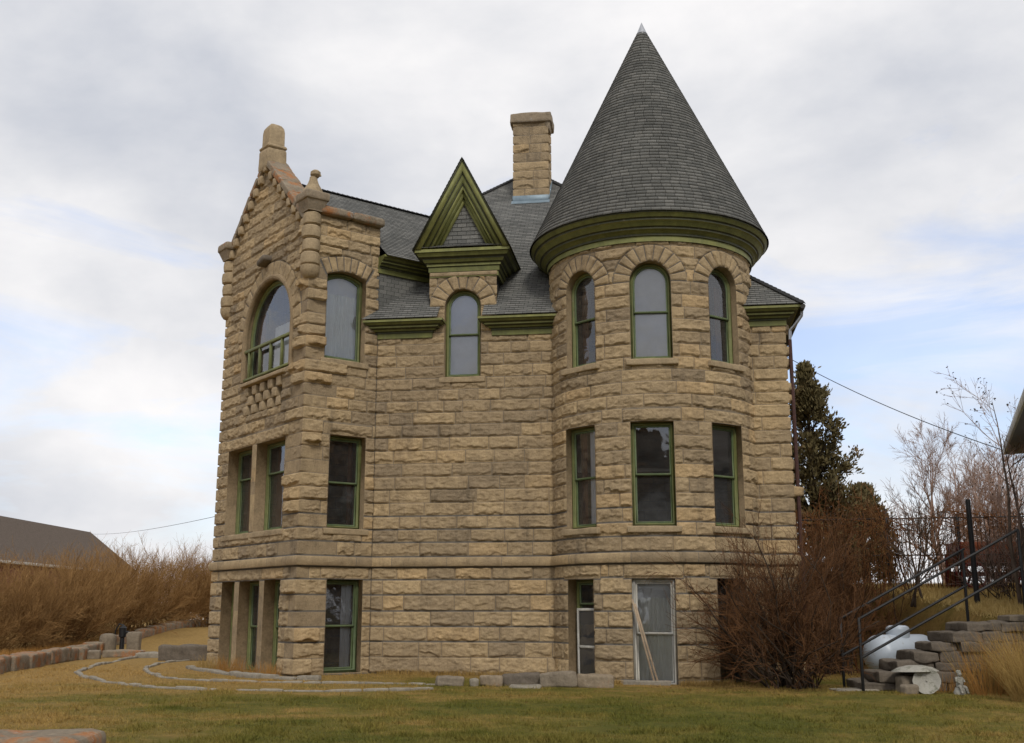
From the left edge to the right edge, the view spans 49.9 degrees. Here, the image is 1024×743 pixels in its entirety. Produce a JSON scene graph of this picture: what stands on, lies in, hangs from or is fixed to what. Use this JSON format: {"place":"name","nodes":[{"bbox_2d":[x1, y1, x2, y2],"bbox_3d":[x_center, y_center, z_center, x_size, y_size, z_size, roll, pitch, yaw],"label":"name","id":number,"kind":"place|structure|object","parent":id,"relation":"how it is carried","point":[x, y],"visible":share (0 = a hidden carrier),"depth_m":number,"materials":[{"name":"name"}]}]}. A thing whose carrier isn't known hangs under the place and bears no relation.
{"place":"outdoors","nodes":[
{"label":"outdoors","id":0,"kind":"place"},
{"bbox_2d":[0,586,1023,742],"bbox_3d":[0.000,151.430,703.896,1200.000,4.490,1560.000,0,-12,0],"label":"ground","id":1,"kind":"structure","parent":0,"point":[194,635],"depth_m":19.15,"materials":[{"name":"green plant"}]},
{"bbox_2d":[0,639,93,654],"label":"grass","id":2,"kind":"structure","parent":1,"relation":"on","point":[40,649],"depth_m":37.09,"materials":[{"name":"brown plant"}]},
{"bbox_2d":[0,641,104,673],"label":"stone wall","id":3,"kind":"structure","parent":1,"relation":"on","point":[23,660],"depth_m":32.09,"materials":[{"name":"stone"}]},
{"bbox_2d":[0,728,105,742],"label":"stone slab","id":4,"kind":"structure","parent":1,"relation":"on","point":[89,735],"depth_m":12.04,"materials":[{"name":"stone"}]},
{"bbox_2d":[0,516,127,623],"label":"brown roofed house","id":5,"kind":"structure","parent":1,"relation":"on","point":[24,535],"depth_m":68.56,"materials":[{"name":"brown"}]},
{"bbox_2d":[87,650,100,658],"bbox_3d":[-13.905,9.397,36.442,0.542,0.338,0.471,2,-12,-10],"label":"flat stone","id":6,"kind":"object","parent":1,"relation":"on","point":[93,654],"visible":0.62,"depth_m":36.25,"materials":[{"name":"beige stone"}]},
{"bbox_2d":[0,532,212,652],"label":"hedge","id":7,"kind":"object","parent":1,"relation":"on","point":[80,606],"visible":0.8,"depth_m":42.10,"materials":[{"name":"brown plant"}]},
{"bbox_2d":[99,633,116,649],"bbox_3d":[-14.350,9.680,39.036,0.590,0.750,0.581,0,-12,0],"label":"stone post","id":8,"kind":"object","parent":1,"relation":"on","point":[109,640],"visible":0.69,"depth_m":38.85,"materials":[{"name":"grey stone"}]},
{"bbox_2d":[115,623,128,648],"bbox_3d":[-13.848,9.518,39.158,0.615,1.074,0.312,-6,-14,25],"label":"hand pump","id":9,"kind":"object","parent":1,"relation":"on","point":[123,632],"visible":0.8,"depth_m":39.12,"materials":[{"name":"black metal"}]},
{"bbox_2d":[102,649,145,657],"bbox_3d":[-13.201,9.608,37.419,1.334,0.305,0.527,0,-12,0],"label":"flat stone","id":10,"kind":"object","parent":1,"relation":"on","point":[119,653],"visible":0.72,"depth_m":37.19,"materials":[{"name":"stone"}]},
{"bbox_2d":[126,632,141,649],"bbox_3d":[-13.421,9.647,39.041,0.461,0.794,0.423,1,-12,-5],"label":"stone post","id":11,"kind":"object","parent":1,"relation":"on","point":[134,639],"visible":0.67,"depth_m":38.88,"materials":[{"name":"grey stone"}]},
{"bbox_2d":[74,656,215,689],"bbox_3d":[-10.437,8.037,29.709,2.635,0.148,18.048,5,-13,-21],"label":"stone edging","id":12,"kind":"object","parent":1,"relation":"on","point":[78,672],"visible":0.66,"depth_m":24.68,"materials":[{"name":"grey stone"}]},
{"bbox_2d":[135,651,157,657],"bbox_3d":[-12.104,9.553,37.025,1.026,0.265,0.640,1,-12,-5],"label":"flat stone","id":13,"kind":"object","parent":1,"relation":"on","point":[152,654],"visible":0.52,"depth_m":36.72,"materials":[{"name":"beige stone"}]},
{"bbox_2d":[116,619,207,644],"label":"stone wall","id":14,"kind":"structure","parent":1,"relation":"on","point":[147,631],"depth_m":48.19,"materials":[{"name":"stone"}]},
{"bbox_2d":[158,644,208,660],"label":"stone block","id":15,"kind":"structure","parent":1,"relation":"on","point":[166,652],"depth_m":34.85,"materials":[{"name":"grey stone"}]},
{"bbox_2d":[191,654,224,668],"bbox_3d":[-8.149,7.808,29.634,0.826,0.447,0.807,-4,-13,18],"label":"dry grass clump","id":16,"kind":"object","parent":1,"relation":"on","point":[210,665],"visible":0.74,"depth_m":29.61,"materials":[{"name":"brown plant"}]},
{"bbox_2d":[212,655,245,671],"bbox_3d":[-7.292,7.531,28.404,0.897,0.455,0.931,-5,-13,20],"label":"dry grass clump","id":17,"kind":"object","parent":1,"relation":"on","point":[223,666],"visible":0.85,"depth_m":28.32,"materials":[{"name":"brown plant"}]},
{"bbox_2d":[185,665,320,680],"bbox_3d":[-6.975,7.544,27.522,1.027,0.175,6.771,11,-16,-40],"label":"stone edging","id":18,"kind":"object","parent":1,"relation":"on","point":[239,674],"visible":0.73,"depth_m":25.97,"materials":[{"name":"grey stone"}]},
{"bbox_2d":[241,661,281,674],"bbox_3d":[-6.107,7.269,27.037,1.126,0.394,1.184,0,-12,0],"label":"dry grass clump","id":19,"kind":"object","parent":1,"relation":"on","point":[268,667],"visible":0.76,"depth_m":26.93,"materials":[{"name":"brown plant"}]},
{"bbox_2d":[143,659,434,684],"bbox_3d":[-7.582,7.869,28.915,4.447,0.132,15.080,8,-15,-33],"label":"stone edging","id":20,"kind":"object","parent":1,"relation":"on","point":[145,668],"visible":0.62,"depth_m":24.78,"materials":[{"name":"grey stone"}]},
{"bbox_2d":[236,687,433,691],"bbox_3d":[-3.524,6.371,21.972,3.934,0.114,0.522,2,-12,-7],"label":"stone edging","id":21,"kind":"object","parent":1,"relation":"on","point":[373,689],"visible":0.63,"depth_m":21.87,"materials":[{"name":"grey stone"}]},
{"bbox_2d":[435,675,464,685],"bbox_3d":[-1.353,6.730,23.878,0.627,0.252,0.409,1,-12,-6],"label":"stone block","id":22,"kind":"object","parent":1,"relation":"on","point":[448,680],"depth_m":23.71,"materials":[{"name":"grey stone"}]},
{"bbox_2d":[469,678,478,685],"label":"stone block","id":23,"kind":"object","parent":1,"relation":"on","point":[473,681],"depth_m":23.73,"materials":[{"name":"grey stone"}]},
{"bbox_2d":[479,675,502,686],"bbox_3d":[-0.442,6.752,23.958,0.528,0.290,0.399,0,-12,0],"label":"stone block","id":24,"kind":"object","parent":1,"relation":"on","point":[492,680],"depth_m":23.80,"materials":[{"name":"stone"}]},
{"bbox_2d":[207,22,806,684],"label":"stone house","id":25,"kind":"structure","parent":1,"relation":"on","point":[531,416],"depth_m":28.14,"materials":[{"name":"stone"}]},
{"bbox_2d":[113,516,214,533],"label":"overhead wire","id":26,"kind":"object","parent":25,"relation":"attached to","point":[166,526],"visible":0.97,"depth_m":42.20,"materials":[{"name":"black metal"}]},
{"bbox_2d":[218,582,234,667],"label":"window","id":27,"kind":"structure","parent":25,"relation":"in","point":[228,588],"depth_m":30.42,"materials":[{"name":"green paint"}]},
{"bbox_2d":[221,445,252,541],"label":"window","id":28,"kind":"structure","parent":25,"relation":"in","point":[235,480],"depth_m":31.17,"materials":[{"name":"green paint"}]},
{"bbox_2d":[235,580,259,670],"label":"window","id":29,"kind":"structure","parent":25,"relation":"in","point":[245,620],"depth_m":29.51,"materials":[{"name":"green paint"}]},
{"bbox_2d":[240,280,289,388],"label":"window","id":30,"kind":"structure","parent":25,"relation":"in","point":[280,330],"depth_m":31.15,"materials":[{"name":"green paint"}]},
{"bbox_2d":[249,436,285,537],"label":"window","id":31,"kind":"structure","parent":25,"relation":"in","point":[263,478],"depth_m":29.68,"materials":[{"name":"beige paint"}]},
{"bbox_2d":[260,579,280,673],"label":"window","id":32,"kind":"structure","parent":25,"relation":"in","point":[270,627],"depth_m":28.28,"materials":[{"name":"green paint"}]},
{"bbox_2d":[323,579,362,672],"bbox_3d":[-4.340,6.388,27.666,1.040,2.290,0.430,9,-15,-36],"label":"window","id":33,"kind":"structure","parent":25,"relation":"in","point":[353,649],"depth_m":27.91,"materials":[{"name":"green paint"}]},
{"bbox_2d":[320,272,367,369],"bbox_3d":[-4.471,-1.364,29.149,1.423,2.590,0.422,9,-15,-37],"label":"window","id":34,"kind":"structure","parent":25,"relation":"in","point":[346,294],"depth_m":29.35,"materials":[{"name":"grey glass"}]},
{"bbox_2d":[322,434,367,535],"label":"window","id":35,"kind":"structure","parent":25,"relation":"in","point":[358,512],"depth_m":28.62,"materials":[{"name":"green paint"}]},
{"bbox_2d":[439,289,484,382],"bbox_3d":[-1.298,-0.935,29.325,1.236,2.585,0.362,-2,-12,8],"label":"window","id":36,"kind":"structure","parent":25,"relation":"in","point":[462,341],"depth_m":29.46,"materials":[{"name":"grey glass"}]},
{"bbox_2d":[561,271,599,375],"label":"window","id":37,"kind":"structure","parent":25,"relation":"in","point":[573,365],"depth_m":28.05,"materials":[{"name":"green paint"}]},
{"bbox_2d":[561,425,600,535],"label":"window","id":38,"kind":"structure","parent":25,"relation":"in","point":[573,525],"depth_m":27.21,"materials":[{"name":"green paint"}]},
{"bbox_2d":[568,579,594,673],"bbox_3d":[1.794,6.155,26.235,0.394,2.360,0.920,10,-16,-38],"label":"window","id":39,"kind":"structure","parent":25,"relation":"in","point":[574,586],"depth_m":26.58,"materials":[{"name":"beige paint"}]},
{"bbox_2d":[626,261,678,365],"bbox_3d":[3.390,-1.411,26.875,1.266,2.637,0.422,-1,-12,7],"label":"window","id":40,"kind":"structure","parent":25,"relation":"in","point":[650,285],"depth_m":27.04,"materials":[{"name":"grey glass"}]},
{"bbox_2d":[627,421,681,532],"bbox_3d":[3.343,2.489,26.036,1.283,2.657,0.419,-2,-12,7],"label":"window","id":41,"kind":"structure","parent":25,"relation":"in","point":[654,526],"depth_m":26.11,"materials":[{"name":"green paint"}]},
{"bbox_2d":[632,578,677,684],"bbox_3d":[3.290,5.992,25.314,1.020,2.430,0.245,-2,-12,9],"label":"door","id":42,"kind":"structure","parent":25,"relation":"in","point":[650,598],"depth_m":25.39,"materials":[{"name":"white paint"}]},
{"bbox_2d":[708,267,745,371],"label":"window","id":43,"kind":"structure","parent":25,"relation":"in","point":[731,327],"depth_m":27.67,"materials":[{"name":"green paint"}]},
{"bbox_2d":[712,422,751,534],"bbox_3d":[5.153,2.585,26.480,1.291,2.656,0.416,9,-15,-35],"label":"window","id":44,"kind":"structure","parent":25,"relation":"in","point":[737,479],"depth_m":26.74,"materials":[{"name":"green paint"}]},
{"bbox_2d":[717,579,749,682],"bbox_3d":[5.043,6.093,25.782,0.960,2.430,0.428,8,-15,-34],"label":"window","id":45,"kind":"structure","parent":25,"relation":"in","point":[722,671],"depth_m":25.93,"materials":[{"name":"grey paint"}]},
{"bbox_2d":[502,672,540,685],"bbox_3d":[0.215,6.756,24.066,0.884,0.335,0.454,0,-12,0],"label":"stone block","id":46,"kind":"object","parent":1,"relation":"on","point":[527,678],"depth_m":23.89,"materials":[{"name":"grey stone"}]},
{"bbox_2d":[509,684,541,688],"bbox_3d":[0.285,6.709,23.356,0.697,0.126,0.352,-1,-12,3],"label":"stone block","id":47,"kind":"object","parent":1,"relation":"on","point":[532,686],"depth_m":23.24,"materials":[{"name":"grey stone"}]},
{"bbox_2d":[539,671,577,687],"bbox_3d":[0.996,6.701,23.873,0.840,0.414,0.501,0,-12,0],"label":"stone block","id":48,"kind":"object","parent":1,"relation":"on","point":[568,679],"depth_m":23.65,"materials":[{"name":"grey stone"}]},
{"bbox_2d":[375,668,778,685],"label":"grass","id":49,"kind":"structure","parent":1,"relation":"on","point":[686,683],"depth_m":27.07,"materials":[{"name":"plant"}]},
{"bbox_2d":[577,673,613,687],"bbox_3d":[1.810,6.720,23.837,0.830,0.339,0.444,0,-12,0],"label":"stone block","id":50,"kind":"object","parent":1,"relation":"on","point":[592,680],"depth_m":23.64,"materials":[{"name":"stone"}]},
{"bbox_2d":[623,680,670,685],"bbox_3d":[3.052,7.034,24.824,1.062,0.124,0.343,-2,-12,8],"label":"doorstep","id":51,"kind":"object","parent":1,"relation":"on","point":[649,682],"visible":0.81,"depth_m":24.68,"materials":[{"name":"concrete"}]},
{"bbox_2d":[631,599,654,680],"bbox_3d":[2.995,6.155,25.027,0.546,1.919,0.036,-6,-14,26],"label":"wooden stick","id":52,"kind":"object","parent":51,"relation":"on","point":[647,656],"visible":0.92,"depth_m":25.02,"materials":[{"name":"beige wood"}]},
{"bbox_2d":[634,604,657,680],"bbox_3d":[3.065,6.200,24.994,0.570,1.821,0.036,-6,-14,26],"label":"wooden stick","id":53,"kind":"object","parent":51,"relation":"on","point":[647,646],"visible":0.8,"depth_m":24.99,"materials":[{"name":"beige wood"}]},
{"bbox_2d":[633,490,897,689],"bbox_3d":[5.536,5.164,25.288,5.797,4.539,7.277,0,-12,0],"label":"dormant shrub","id":54,"kind":"object","parent":1,"relation":"on","point":[788,638],"visible":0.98,"depth_m":23.91,"materials":[{"name":"brown plant"}]},
{"bbox_2d":[788,360,876,644],"bbox_3d":[9.846,4.390,37.416,4.962,9.903,4.627,0,-12,0],"label":"evergreen tree","id":55,"kind":"object","parent":1,"relation":"on","point":[811,395],"visible":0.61,"depth_m":37.21,"materials":[{"name":"green plant"}]},
{"bbox_2d":[829,688,878,690],"bbox_3d":[7.251,6.764,23.349,0.957,0.079,0.510,1,-12,-6],"label":"flat stone","id":56,"kind":"object","parent":1,"relation":"on","point":[846,689],"visible":0.56,"depth_m":23.14,"materials":[{"name":"grey stone"}]},
{"bbox_2d":[793,476,918,674],"bbox_3d":[8.066,5.447,29.435,6.253,5.285,5.602,11,-16,-41],"label":"dormant shrub","id":57,"kind":"object","parent":1,"relation":"on","point":[842,589],"visible":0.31,"depth_m":29.01,"materials":[{"name":"brown plant"}]},
{"bbox_2d":[838,481,904,582],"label":"evergreen tree","id":58,"kind":"object","parent":1,"relation":"on","point":[866,490],"visible":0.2,"depth_m":43.57,"materials":[{"name":"green plant"}]},
{"bbox_2d":[807,495,967,669],"bbox_3d":[10.098,6.050,31.281,5.587,4.885,3.504,-6,-13,25],"label":"dormant shrub","id":59,"kind":"object","parent":1,"relation":"on","point":[898,569],"visible":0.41,"depth_m":30.33,"materials":[{"name":"brown plant"}]},
{"bbox_2d":[863,625,928,668],"bbox_3d":[9.250,6.713,26.173,1.960,1.330,0.924,6,-14,-27],"label":"propane tank","id":60,"kind":"object","parent":1,"relation":"on","point":[905,641],"visible":0.39,"depth_m":25.77,"materials":[{"name":"white metal"}]},
{"bbox_2d":[895,675,920,692],"bbox_3d":[8.349,6.494,22.770,0.751,0.401,0.410,1,-12,-6],"label":"stone block","id":61,"kind":"object","parent":1,"relation":"on","point":[900,680],"depth_m":22.62,"materials":[{"name":"grey stone"}]},
{"bbox_2d":[794,477,1023,661],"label":"shrub","id":62,"kind":"object","parent":1,"relation":"on","point":[932,533],"visible":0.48,"depth_m":32.43,"materials":[{"name":"brown plant"}]},
{"bbox_2d":[899,684,918,693],"bbox_3d":[8.065,6.467,22.341,0.332,0.233,0.279,3,-13,-16],"label":"stone block","id":63,"kind":"object","parent":1,"relation":"on","point":[910,688],"depth_m":22.24,"materials":[{"name":"beige stone"}]},
{"bbox_2d":[795,508,1023,666],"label":"iron fence","id":64,"kind":"object","parent":1,"relation":"on","point":[958,534],"visible":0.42,"depth_m":32.38,"materials":[{"name":"black metal"}]},
{"bbox_2d":[874,482,952,606],"bbox_3d":[11.069,4.718,30.098,1.900,3.387,3.562,-7,-14,30],"label":"bare tree","id":65,"kind":"object","parent":1,"relation":"on","point":[916,579],"visible":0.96,"depth_m":29.93,"materials":[{"name":"brown plant"}]},
{"bbox_2d":[912,668,940,693],"bbox_3d":[8.421,6.279,22.331,0.549,0.500,0.230,-5,-13,22],"label":"birdbath dish","id":66,"kind":"object","parent":1,"relation":"on","point":[928,682],"visible":1,"depth_m":22.36,"materials":[{"name":"concrete"}]},
{"bbox_2d":[911,670,956,692],"bbox_3d":[8.875,6.428,23.043,1.085,0.541,1.103,0,-12,0],"label":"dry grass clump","id":67,"kind":"object","parent":1,"relation":"on","point":[952,684],"visible":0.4,"depth_m":22.83,"materials":[{"name":"brown plant"}]},
{"bbox_2d":[846,620,1023,690],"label":"stone steps","id":68,"kind":"structure","parent":1,"relation":"on","point":[929,653],"depth_m":23.34,"materials":[{"name":"grey stone"}]},
{"bbox_2d":[839,548,969,687],"bbox_3d":[8.785,5.530,24.607,2.957,3.135,0.058,0,-12,0],"label":"iron handrail","id":69,"kind":"object","parent":68,"relation":"on","point":[964,587],"visible":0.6,"depth_m":24.66,"materials":[{"name":"black metal"}]},
{"bbox_2d":[891,665,938,671],"bbox_3d":[8.360,6.167,22.832,0.952,0.146,0.936,0,-12,0],"label":"birdbath bowl","id":70,"kind":"object","parent":68,"relation":"on","point":[911,668],"visible":0.98,"depth_m":22.57,"materials":[{"name":"concrete"}]},
{"bbox_2d":[857,529,1023,690],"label":"iron handrail","id":71,"kind":"object","parent":68,"relation":"on","point":[1020,568],"visible":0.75,"depth_m":23.50,"materials":[{"name":"black metal"}]},
{"bbox_2d":[883,412,1006,582],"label":"bare tree","id":72,"kind":"object","parent":1,"relation":"on","point":[957,489],"visible":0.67,"depth_m":60.51,"materials":[{"name":"brown plant"}]},
{"bbox_2d":[953,670,969,694],"bbox_3d":[9.028,6.273,22.148,0.253,0.508,0.309,4,-13,-17],"label":"cherub statue","id":73,"kind":"object","parent":1,"relation":"on","point":[960,688],"visible":1,"depth_m":22.11,"materials":[{"name":"concrete"}]},
{"bbox_2d":[915,427,1023,581],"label":"bare tree","id":74,"kind":"object","parent":1,"relation":"on","point":[980,463],"visible":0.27,"depth_m":67.25,"materials":[{"name":"brown plant"}]},
{"bbox_2d":[965,499,979,603],"bbox_3d":[11.715,4.624,27.954,0.144,2.741,0.140,0,-12,0],"label":"iron post","id":75,"kind":"object","parent":1,"relation":"on","point":[972,550],"visible":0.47,"depth_m":27.93,"materials":[{"name":"black metal"}]},
{"bbox_2d":[934,366,1023,605],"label":"bare tree","id":76,"kind":"object","parent":1,"relation":"on","point":[1013,563],"visible":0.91,"depth_m":27.81,"materials":[{"name":"brown plant"}]},
{"bbox_2d":[937,636,1023,693],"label":"dry grass clump","id":77,"kind":"object","parent":1,"relation":"on","point":[992,684],"visible":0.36,"depth_m":22.78,"materials":[{"name":"brown plant"}]},
{"bbox_2d":[938,508,1023,599],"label":"dormant shrub","id":78,"kind":"object","parent":1,"relation":"on","point":[992,577],"visible":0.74,"depth_m":29.06,"materials":[{"name":"brown plant"}]},
{"bbox_2d":[945,641,1019,695],"bbox_3d":[9.673,5.940,22.072,2.006,1.064,1.777,0,-12,0],"label":"dry grass clump","id":79,"kind":"object","parent":1,"relation":"on","point":[975,687],"visible":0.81,"depth_m":22.00,"materials":[{"name":"brown plant"}]},
{"bbox_2d":[942,454,1023,582],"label":"bare tree","id":80,"kind":"object","parent":1,"relation":"on","point":[977,486],"visible":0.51,"depth_m":57.25,"materials":[{"name":"brown plant"}]},
{"bbox_2d":[944,542,1021,588],"bbox_3d":[14.025,5.750,32.519,2.650,1.355,1.301,0,-12,0],"label":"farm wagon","id":81,"kind":"object","parent":1,"relation":"on","point":[967,560],"visible":0.25,"depth_m":32.08,"materials":[{"name":"brown wood"}]},
{"bbox_2d":[960,628,1023,692],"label":"dry grass clump","id":82,"kind":"object","parent":1,"relation":"on","point":[996,654],"visible":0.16,"depth_m":22.76,"materials":[{"name":"brown plant"}]},
{"bbox_2d":[966,623,1023,701],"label":"dry grass clump","id":83,"kind":"object","parent":1,"relation":"on","point":[1012,689],"visible":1,"depth_m":20.70,"materials":[{"name":"brown plant"}]},
{"bbox_2d":[969,628,1023,694],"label":"dry grass clump","id":84,"kind":"object","parent":1,"relation":"on","point":[1001,681],"visible":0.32,"depth_m":21.95,"materials":[{"name":"brown plant"}]},
{"bbox_2d":[997,615,1023,621],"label":"retaining wall","id":85,"kind":"structure","parent":1,"relation":"on","point":[1015,618],"depth_m":23.69,"materials":[{"name":"grey stone"}]},
{"bbox_2d":[1003,389,1023,453],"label":"white house","id":86,"kind":"structure","parent":1,"relation":"on","point":[1015,433],"depth_m":26.46,"materials":[{"name":"paint"}]},
{"bbox_2d":[787,357,1000,449],"bbox_3d":[11.599,0.672,35.406,0.024,5.192,10.319,5,-13,-22],"label":"overhead wire","id":87,"kind":"object","parent":86,"relation":"attached to","point":[907,414],"visible":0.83,"depth_m":33.71,"materials":[{"name":"black metal"}]},
{"bbox_2d":[0,0,1023,602],"label":"sky","id":88,"kind":"structure","parent":0,"point":[876,147],"materials":[{"name":"white"}]},
{"bbox_2d":[363,685,855,705],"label":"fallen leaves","id":89,"kind":"object","parent":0,"point":[700,696],"visible":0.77,"depth_m":22.81,"materials":[{"name":"brown plant"}]},
{"bbox_2d":[858,582,1023,618],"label":"grass","id":90,"kind":"structure","parent":0,"point":[990,602],"depth_m":28.33,"materials":[{"name":"brown plant"}]}
]}

